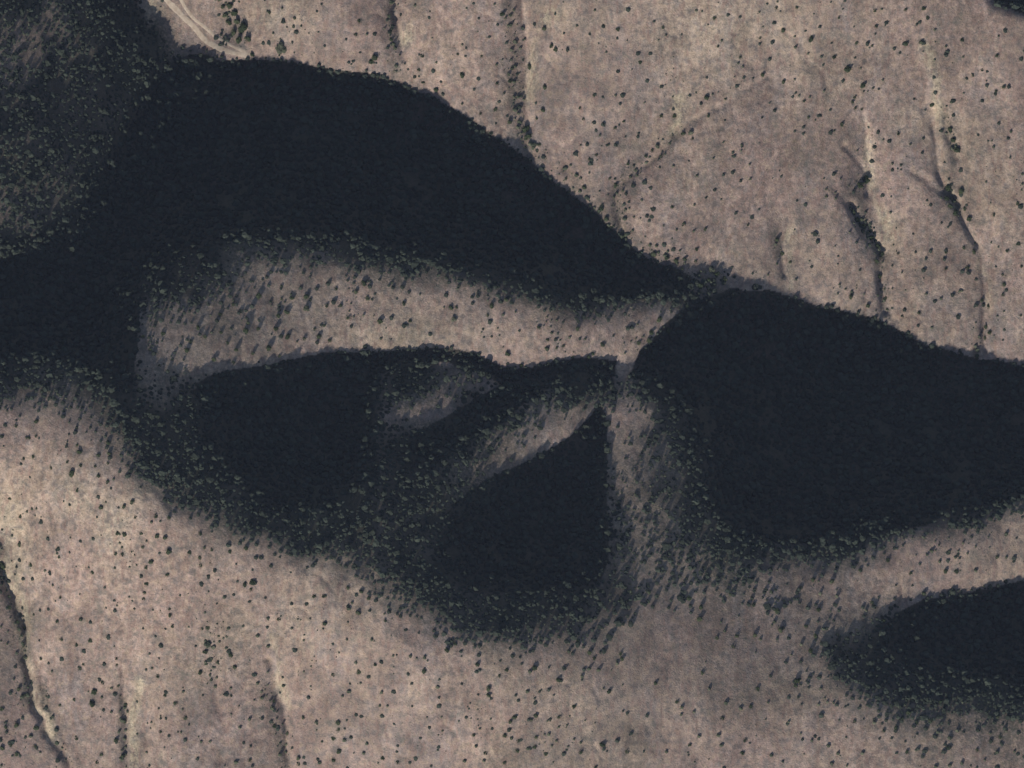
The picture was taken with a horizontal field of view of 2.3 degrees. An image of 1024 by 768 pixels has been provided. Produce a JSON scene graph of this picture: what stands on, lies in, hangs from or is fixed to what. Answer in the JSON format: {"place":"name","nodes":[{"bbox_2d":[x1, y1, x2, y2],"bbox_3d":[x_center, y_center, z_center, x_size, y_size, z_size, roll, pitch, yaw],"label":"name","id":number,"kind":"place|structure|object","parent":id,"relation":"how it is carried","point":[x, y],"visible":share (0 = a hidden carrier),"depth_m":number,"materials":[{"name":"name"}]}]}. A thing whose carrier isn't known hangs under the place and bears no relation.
{"place":"outdoors","nodes":[
{"label":"outdoors","id":0,"kind":"place"},
{"bbox_2d":[164,0,249,57],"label":"dirt track","id":1,"kind":"structure","parent":0,"point":[187,20],"depth_m":20087.81,"materials":[{"name":"beige soil"}]},
{"bbox_2d":[180,0,246,52],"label":"dirt track","id":2,"kind":"structure","parent":0,"point":[191,15],"depth_m":20088.33,"materials":[{"name":"beige soil"}]},
{"bbox_2d":[0,0,1023,767],"bbox_3d":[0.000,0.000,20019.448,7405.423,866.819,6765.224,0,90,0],"label":"hillside ground","id":3,"kind":"structure","parent":0,"point":[676,652],"depth_m":19987.89,"materials":[{"name":"beige soil"}]},
{"bbox_2d":[203,641,210,647],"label":"tree","id":4,"kind":"object","parent":3,"relation":"on","point":[207,644],"visible":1,"depth_m":19893.70,"materials":[{"name":"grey plant"}]},
{"bbox_2d":[226,2,232,8],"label":"tree","id":5,"kind":"object","parent":3,"relation":"on","point":[229,5],"visible":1,"depth_m":20090.12,"materials":[{"name":"green plant"}]},
{"bbox_2d":[230,9,237,15],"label":"tree","id":6,"kind":"object","parent":3,"relation":"on","point":[234,12],"visible":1,"depth_m":20090.22,"materials":[{"name":"green plant"}]},
{"bbox_2d":[234,19,240,24],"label":"tree","id":7,"kind":"object","parent":3,"relation":"on","point":[236,21],"visible":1,"depth_m":20088.48,"materials":[{"name":"green plant"}]},
{"bbox_2d":[236,36,241,43],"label":"tree","id":8,"kind":"object","parent":3,"relation":"on","point":[238,39],"visible":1,"depth_m":20083.21,"materials":[{"name":"green plant"}]},
{"bbox_2d":[240,22,247,31],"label":"tree","id":9,"kind":"object","parent":3,"relation":"on","point":[244,26],"visible":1,"depth_m":20083.97,"materials":[{"name":"green plant"}]},
{"bbox_2d":[249,579,255,585],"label":"tree","id":10,"kind":"object","parent":3,"relation":"on","point":[252,582],"visible":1,"depth_m":19884.77,"materials":[{"name":"green plant"}]},
{"bbox_2d":[275,41,286,53],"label":"tree","id":11,"kind":"object","parent":3,"relation":"on","point":[280,48],"visible":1,"depth_m":20068.15,"materials":[{"name":"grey plant"}]},
{"bbox_2d":[371,54,377,60],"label":"tree","id":12,"kind":"object","parent":3,"relation":"on","point":[374,57],"visible":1,"depth_m":20062.52,"materials":[{"name":"green plant"}]},
{"bbox_2d":[0,0,1023,767],"bbox_3d":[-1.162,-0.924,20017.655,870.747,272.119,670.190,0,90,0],"label":"shrub forest","id":13,"kind":"object","parent":3,"relation":"on","point":[456,138],"visible":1,"depth_m":20009.03,"materials":[{"name":"green plant"}]},
{"bbox_2d":[0,0,1023,767],"bbox_3d":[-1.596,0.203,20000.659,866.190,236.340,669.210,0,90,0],"label":"scrub","id":14,"kind":"object","parent":3,"relation":"on","point":[494,434],"visible":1,"depth_m":19982.72,"materials":[{"name":"green plant"}]},
{"bbox_2d":[521,125,528,132],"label":"tree","id":15,"kind":"object","parent":3,"relation":"on","point":[525,129],"visible":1,"depth_m":20060.66,"materials":[{"name":"green plant"}]},
{"bbox_2d":[687,311,694,318],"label":"tree","id":16,"kind":"object","parent":3,"relation":"on","point":[689,314],"visible":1,"depth_m":20052.21,"materials":[{"name":"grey plant"}]},
{"bbox_2d":[844,66,850,71],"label":"tree","id":17,"kind":"object","parent":3,"relation":"on","point":[847,69],"visible":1,"depth_m":20088.60,"materials":[{"name":"green plant"}]},
{"bbox_2d":[857,182,863,187],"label":"tree","id":18,"kind":"object","parent":3,"relation":"on","point":[860,184],"visible":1,"depth_m":20105.34,"materials":[{"name":"green plant"}]},
{"bbox_2d":[862,175,869,183],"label":"tree","id":19,"kind":"object","parent":3,"relation":"on","point":[866,179],"visible":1,"depth_m":20108.84,"materials":[{"name":"green plant"}]},
{"bbox_2d":[944,184,950,191],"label":"tree","id":20,"kind":"object","parent":3,"relation":"on","point":[947,188],"visible":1,"depth_m":20114.55,"materials":[{"name":"green plant"}]}
]}

